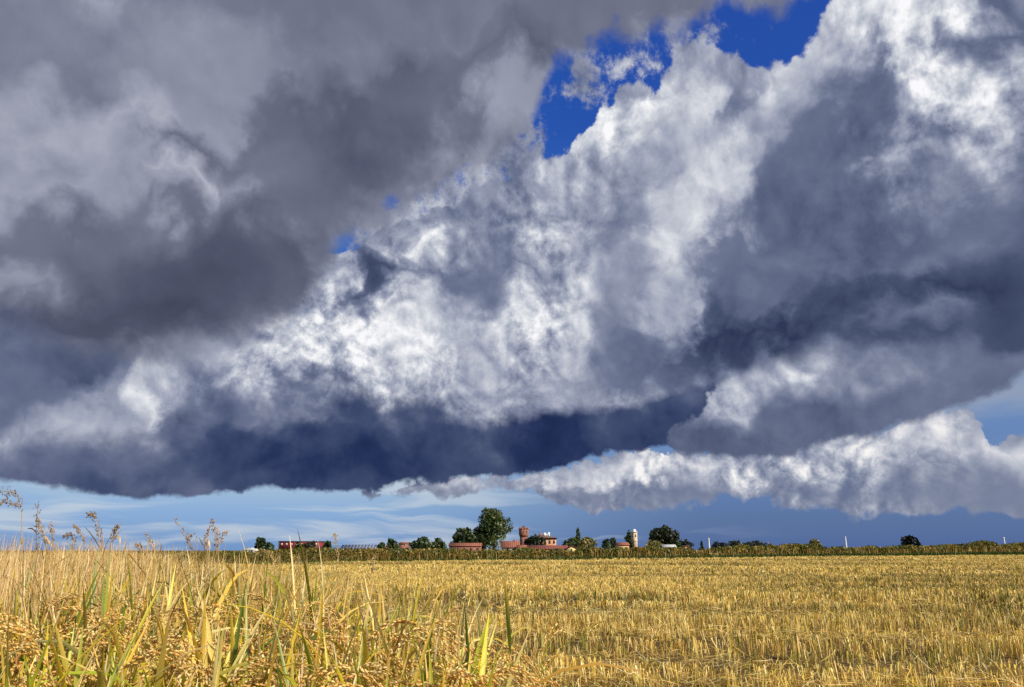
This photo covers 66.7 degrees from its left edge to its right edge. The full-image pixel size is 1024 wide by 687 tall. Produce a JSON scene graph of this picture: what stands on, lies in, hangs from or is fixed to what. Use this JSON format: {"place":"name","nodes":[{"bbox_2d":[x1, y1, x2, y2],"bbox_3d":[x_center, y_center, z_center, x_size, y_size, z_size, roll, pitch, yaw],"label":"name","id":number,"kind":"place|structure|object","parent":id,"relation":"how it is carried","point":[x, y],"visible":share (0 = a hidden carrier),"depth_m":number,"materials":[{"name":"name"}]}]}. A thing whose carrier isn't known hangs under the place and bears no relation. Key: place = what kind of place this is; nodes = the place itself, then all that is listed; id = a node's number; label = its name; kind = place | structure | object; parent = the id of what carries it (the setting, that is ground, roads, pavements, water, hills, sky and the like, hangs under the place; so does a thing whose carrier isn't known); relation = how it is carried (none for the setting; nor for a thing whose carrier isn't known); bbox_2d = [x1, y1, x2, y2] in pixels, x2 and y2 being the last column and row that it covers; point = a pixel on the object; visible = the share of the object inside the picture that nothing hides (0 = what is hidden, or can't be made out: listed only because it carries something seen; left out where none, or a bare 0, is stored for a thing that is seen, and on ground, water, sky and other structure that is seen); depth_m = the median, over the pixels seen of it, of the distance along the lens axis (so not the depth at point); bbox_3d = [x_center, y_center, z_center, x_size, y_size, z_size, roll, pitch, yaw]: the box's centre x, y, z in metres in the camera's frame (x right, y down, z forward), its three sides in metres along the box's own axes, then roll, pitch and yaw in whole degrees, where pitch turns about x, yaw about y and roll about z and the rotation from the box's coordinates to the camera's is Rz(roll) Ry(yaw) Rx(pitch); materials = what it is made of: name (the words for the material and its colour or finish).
{"place":"outdoors","nodes":[
{"label":"outdoors","id":0,"kind":"place"},
{"bbox_2d":[242,548,259,552],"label":"pale house","id":1,"kind":"structure","parent":0,"point":[250,549],"depth_m":402.00,"materials":[{"name":"white paint"}]},
{"bbox_2d":[341,545,377,553],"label":"metal shed","id":2,"kind":"structure","parent":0,"point":[359,546],"depth_m":288.78,"materials":[{"name":"silver metal"}]},
{"bbox_2d":[398,542,409,549],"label":"brick barn","id":3,"kind":"structure","parent":0,"point":[404,545],"depth_m":305.37,"materials":[{"name":"brick"}]},
{"bbox_2d":[501,539,519,550],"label":"terracotta house","id":4,"kind":"structure","parent":0,"point":[508,545],"depth_m":299.45,"materials":[{"name":"tile"}]},
{"bbox_2d":[0,550,1023,686],"bbox_3d":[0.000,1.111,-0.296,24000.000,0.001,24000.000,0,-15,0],"label":"ground","id":5,"kind":"structure","parent":0,"point":[656,643],"depth_m":9.15,"materials":[{"name":"soil"}]},
{"bbox_2d":[0,487,23,619],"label":"weed stalk","id":6,"kind":"object","parent":5,"relation":"on","point":[15,504],"visible":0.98,"depth_m":2.25,"materials":[{"name":"beige plant"}]},
{"bbox_2d":[28,501,40,600],"bbox_3d":[-1.548,1.147,2.385,0.052,1.309,0.027,6,-16,-21],"label":"weed stalk","id":7,"kind":"object","parent":5,"relation":"on","point":[36,530],"visible":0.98,"depth_m":2.53,"materials":[{"name":"beige plant"}]},
{"bbox_2d":[35,516,53,619],"bbox_3d":[-1.574,1.195,2.479,0.082,1.265,0.027,3,-15,-12],"label":"weed stalk","id":8,"kind":"object","parent":5,"relation":"on","point":[44,536],"visible":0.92,"depth_m":2.62,"materials":[{"name":"beige plant"}]},
{"bbox_2d":[48,521,57,597],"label":"weed stalk","id":9,"kind":"object","parent":5,"relation":"on","point":[51,528],"visible":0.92,"depth_m":3.10,"materials":[{"name":"beige plant"}]},
{"bbox_2d":[62,532,77,613],"bbox_3d":[-1.544,1.246,2.569,0.055,1.213,0.036,0,-15,0],"label":"weed stalk","id":10,"kind":"object","parent":5,"relation":"on","point":[69,535],"visible":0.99,"depth_m":2.71,"materials":[{"name":"beige plant"}]},
{"bbox_2d":[73,524,91,586],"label":"weed stalk","id":11,"kind":"object","parent":5,"relation":"on","point":[78,532],"visible":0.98,"depth_m":2.81,"materials":[{"name":"beige plant"}]},
{"bbox_2d":[85,511,103,618],"bbox_3d":[-1.251,1.117,2.187,0.068,1.265,0.028,3,-15,-12],"label":"weed stalk","id":12,"kind":"object","parent":5,"relation":"on","point":[91,514],"visible":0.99,"depth_m":2.33,"materials":[{"name":"beige plant"}]},
{"bbox_2d":[109,524,121,561],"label":"weed stalk","id":13,"kind":"object","parent":5,"relation":"on","point":[116,528],"visible":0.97,"depth_m":2.42,"materials":[{"name":"beige plant"}]},
{"bbox_2d":[134,541,147,613],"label":"weed stalk","id":14,"kind":"object","parent":5,"relation":"on","point":[138,545],"visible":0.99,"depth_m":2.90,"materials":[{"name":"beige plant"}]},
{"bbox_2d":[145,533,161,584],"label":"weed stalk","id":15,"kind":"object","parent":5,"relation":"on","point":[148,539],"visible":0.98,"depth_m":3.00,"materials":[{"name":"beige plant"}]},
{"bbox_2d":[174,518,197,603],"bbox_3d":[-1.182,1.246,2.673,0.100,1.267,0.036,0,-15,0],"label":"weed stalk","id":16,"kind":"object","parent":5,"relation":"on","point":[188,537],"visible":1,"depth_m":2.81,"materials":[{"name":"beige plant"}]},
{"bbox_2d":[199,518,214,601],"bbox_3d":[-1.028,1.197,2.472,0.044,1.258,0.035,9,-17,-30],"label":"weed stalk","id":17,"kind":"object","parent":5,"relation":"on","point":[208,541],"visible":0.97,"depth_m":2.61,"materials":[{"name":"beige plant"}]},
{"bbox_2d":[212,525,229,613],"bbox_3d":[-0.949,1.186,2.378,0.055,1.231,0.042,0,-15,0],"label":"weed stalk","id":18,"kind":"object","parent":5,"relation":"on","point":[217,533],"visible":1,"depth_m":2.52,"materials":[{"name":"beige plant"}]},
{"bbox_2d":[254,537,265,550],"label":"tree","id":19,"kind":"object","parent":5,"relation":"on","point":[260,543],"visible":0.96,"depth_m":289.60,"materials":[{"name":"green plant"}]},
{"bbox_2d":[253,549,279,620],"bbox_3d":[-0.881,1.298,2.659,0.104,1.158,0.032,1,-15,-2],"label":"weed stalk","id":20,"kind":"object","parent":5,"relation":"on","point":[263,551],"visible":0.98,"depth_m":2.79,"materials":[{"name":"beige plant"}]},
{"bbox_2d":[263,541,274,551],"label":"bush","id":21,"kind":"object","parent":5,"relation":"on","point":[268,545],"visible":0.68,"depth_m":285.61,"materials":[{"name":"green plant"}]},
{"bbox_2d":[287,551,299,598],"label":"weed stalk","id":22,"kind":"object","parent":5,"relation":"on","point":[294,559],"visible":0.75,"depth_m":2.89,"materials":[{"name":"beige plant"}]},
{"bbox_2d":[294,542,303,547],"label":"bush","id":23,"kind":"object","parent":5,"relation":"on","point":[297,545],"visible":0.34,"depth_m":275.06,"materials":[{"name":"green plant"}]},
{"bbox_2d":[278,541,324,553],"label":"red shed","id":24,"kind":"structure","parent":5,"relation":"on","point":[284,545],"depth_m":290.55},
{"bbox_2d":[303,540,315,553],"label":"bush","id":25,"kind":"object","parent":5,"relation":"on","point":[312,544],"visible":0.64,"depth_m":277.90,"materials":[{"name":"green plant"}]},
{"bbox_2d":[321,540,332,548],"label":"tree","id":26,"kind":"object","parent":5,"relation":"on","point":[327,544],"visible":0.74,"depth_m":289.90,"materials":[{"name":"green plant"}]},
{"bbox_2d":[0,525,662,686],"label":"rice crop","id":27,"kind":"object","parent":5,"relation":"on","point":[171,635],"visible":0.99,"depth_m":1.80,"materials":[{"name":"yellow plant"}]},
{"bbox_2d":[332,533,339,601],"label":"weed stalk","id":28,"kind":"object","parent":5,"relation":"on","point":[335,542],"visible":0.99,"depth_m":3.28,"materials":[{"name":"beige plant"}]},
{"bbox_2d":[369,555,375,619],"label":"weed stalk","id":29,"kind":"object","parent":5,"relation":"on","point":[372,568],"visible":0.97,"depth_m":3.08,"materials":[{"name":"beige plant"}]},
{"bbox_2d":[377,542,386,550],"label":"bush","id":30,"kind":"object","parent":5,"relation":"on","point":[380,545],"visible":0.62,"depth_m":294.64,"materials":[{"name":"green plant"}]},
{"bbox_2d":[386,538,399,549],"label":"tree","id":31,"kind":"object","parent":5,"relation":"on","point":[392,543],"visible":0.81,"depth_m":296.59,"materials":[{"name":"green plant"}]},
{"bbox_2d":[408,536,434,549],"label":"tree","id":32,"kind":"object","parent":5,"relation":"on","point":[422,542],"visible":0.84,"depth_m":300.17,"materials":[{"name":"green plant"}]},
{"bbox_2d":[432,538,446,551],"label":"tree","id":33,"kind":"object","parent":5,"relation":"on","point":[438,543],"visible":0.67,"depth_m":303.39,"materials":[{"name":"green plant"}]},
{"bbox_2d":[450,526,477,542],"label":"tree","id":34,"kind":"object","parent":5,"relation":"on","point":[464,535],"visible":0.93,"depth_m":322.43,"materials":[{"name":"green plant"}]},
{"bbox_2d":[448,543,482,551],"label":"brick farmhouse","id":35,"kind":"object","parent":5,"relation":"on","point":[471,546],"visible":0.47,"depth_m":307.69,"materials":[{"name":"brick"}]},
{"bbox_2d":[472,527,489,549],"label":"tree","id":36,"kind":"object","parent":5,"relation":"on","point":[481,537],"visible":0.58,"depth_m":330.75,"materials":[{"name":"green plant"}]},
{"bbox_2d":[476,507,513,548],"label":"poplar tree","id":37,"kind":"object","parent":5,"relation":"on","point":[493,521],"visible":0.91,"depth_m":333.48,"materials":[{"name":"green plant"}]},
{"bbox_2d":[8,540,1023,563],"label":"hedgerow","id":38,"kind":"object","parent":5,"relation":"on","point":[981,546],"visible":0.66,"depth_m":94.54,"materials":[{"name":"green plant"}]},
{"bbox_2d":[516,545,526,548],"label":"terracotta annexe","id":39,"kind":"structure","parent":5,"relation":"on","point":[520,546],"depth_m":294.60,"materials":[{"name":"tile"}]},
{"bbox_2d":[524,534,546,544],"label":"bush","id":40,"kind":"object","parent":5,"relation":"on","point":[535,539],"visible":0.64,"depth_m":306.84,"materials":[{"name":"green plant"}]},
{"bbox_2d":[562,537,579,547],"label":"bush","id":41,"kind":"object","parent":5,"relation":"on","point":[572,542],"visible":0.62,"depth_m":332.60,"materials":[{"name":"green plant"}]},
{"bbox_2d":[574,527,580,539],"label":"conifer","id":42,"kind":"object","parent":5,"relation":"on","point":[578,535],"visible":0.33,"depth_m":339.49,"materials":[{"name":"green plant"}]},
{"bbox_2d":[578,536,596,547],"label":"bush","id":43,"kind":"object","parent":5,"relation":"on","point":[585,542],"visible":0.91,"depth_m":310.54,"materials":[{"name":"green plant"}]},
{"bbox_2d":[182,554,1023,686],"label":"rice stubble","id":44,"kind":"object","parent":5,"relation":"on","point":[899,620],"visible":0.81,"depth_m":14.91,"materials":[{"name":"yellow plant"}]},
{"bbox_2d":[601,538,610,548],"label":"cypress tree","id":45,"kind":"object","parent":5,"relation":"on","point":[606,543],"visible":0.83,"depth_m":309.10,"materials":[{"name":"green plant"}]},
{"bbox_2d":[610,537,616,548],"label":"cypress tree","id":46,"kind":"object","parent":5,"relation":"on","point":[613,544],"visible":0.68,"depth_m":313.17,"materials":[{"name":"green plant"}]},
{"bbox_2d":[224,556,1023,686],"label":"loose straw","id":47,"kind":"object","parent":5,"relation":"on","point":[726,654],"visible":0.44,"depth_m":9.83,"materials":[{"name":"yellow plant"}]},
{"bbox_2d":[624,530,633,547],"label":"tree","id":48,"kind":"object","parent":5,"relation":"on","point":[628,538],"visible":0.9,"depth_m":354.53,"materials":[{"name":"green plant"}]},
{"bbox_2d":[644,540,662,546],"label":"bush","id":49,"kind":"object","parent":5,"relation":"on","point":[652,543],"visible":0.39,"depth_m":300.77,"materials":[{"name":"green plant"}]},
{"bbox_2d":[650,525,679,544],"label":"tree","id":50,"kind":"object","parent":5,"relation":"on","point":[666,535],"visible":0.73,"depth_m":337.31,"materials":[{"name":"green plant"}]},
{"bbox_2d":[674,541,682,547],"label":"bush","id":51,"kind":"object","parent":5,"relation":"on","point":[678,544],"visible":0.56,"depth_m":307.33,"materials":[{"name":"green plant"}]},
{"bbox_2d":[678,539,693,547],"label":"tree","id":52,"kind":"object","parent":5,"relation":"on","point":[686,542],"visible":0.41,"depth_m":366.62,"materials":[{"name":"green plant"}]},
{"bbox_2d":[698,541,703,550],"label":"conifer","id":53,"kind":"object","parent":5,"relation":"on","point":[701,545],"visible":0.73,"depth_m":406.04,"materials":[{"name":"green plant"}]},
{"bbox_2d":[710,541,727,548],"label":"tree","id":54,"kind":"object","parent":5,"relation":"on","point":[717,544],"visible":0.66,"depth_m":501.08,"materials":[{"name":"green plant"}]},
{"bbox_2d":[728,540,741,545],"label":"tree","id":55,"kind":"object","parent":5,"relation":"on","point":[733,543],"visible":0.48,"depth_m":501.08,"materials":[{"name":"green plant"}]},
{"bbox_2d":[742,540,771,545],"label":"tree","id":56,"kind":"object","parent":5,"relation":"on","point":[754,543],"visible":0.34,"depth_m":509.27,"materials":[{"name":"green plant"}]},
{"bbox_2d":[809,538,819,543],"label":"tree","id":57,"kind":"object","parent":5,"relation":"on","point":[814,541],"visible":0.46,"depth_m":406.14,"materials":[{"name":"green plant"}]},
{"bbox_2d":[900,534,920,545],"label":"tree","id":58,"kind":"object","parent":5,"relation":"on","point":[909,540],"visible":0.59,"depth_m":251.01,"materials":[{"name":"green plant"}]},
{"bbox_2d":[0,0,1023,549],"label":"sky","id":59,"kind":"structure","parent":0,"point":[362,272],"materials":[{"name":"grey"}]},
{"bbox_2d":[519,525,528,544],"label":"castle tower","id":60,"kind":"structure","parent":0,"point":[523,532],"depth_m":340.72,"materials":[{"name":"red brick"}]},
{"bbox_2d":[527,545,567,550],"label":"terracotta range","id":61,"kind":"structure","parent":0,"point":[549,547],"depth_m":296.61,"materials":[{"name":"red tile"}]},
{"bbox_2d":[539,532,556,544],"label":"castle house","id":62,"kind":"structure","parent":0,"point":[550,540],"depth_m":324.76,"materials":[{"name":"orange paint"}]},
{"bbox_2d":[565,546,577,550],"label":"yellow house","id":63,"kind":"structure","parent":0,"point":[571,548],"depth_m":286.22,"materials":[{"name":"yellow paint"}]},
{"bbox_2d":[191,551,1023,565],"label":"verge grass","id":64,"kind":"structure","parent":0,"point":[852,554],"depth_m":115.15,"materials":[{"name":"green plant"}]},
{"bbox_2d":[616,542,629,547],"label":"brick house","id":65,"kind":"structure","parent":0,"point":[623,544],"depth_m":330.40,"materials":[{"name":"ceramic"}]},
{"bbox_2d":[631,529,637,546],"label":"bell tower","id":66,"kind":"structure","parent":0,"point":[634,536],"depth_m":360.16,"materials":[{"name":"paint"}]},
{"bbox_2d":[660,545,675,547],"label":"open shed","id":67,"kind":"structure","parent":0,"point":[661,546],"depth_m":289.40,"materials":[{"name":"white metal"}]}
]}

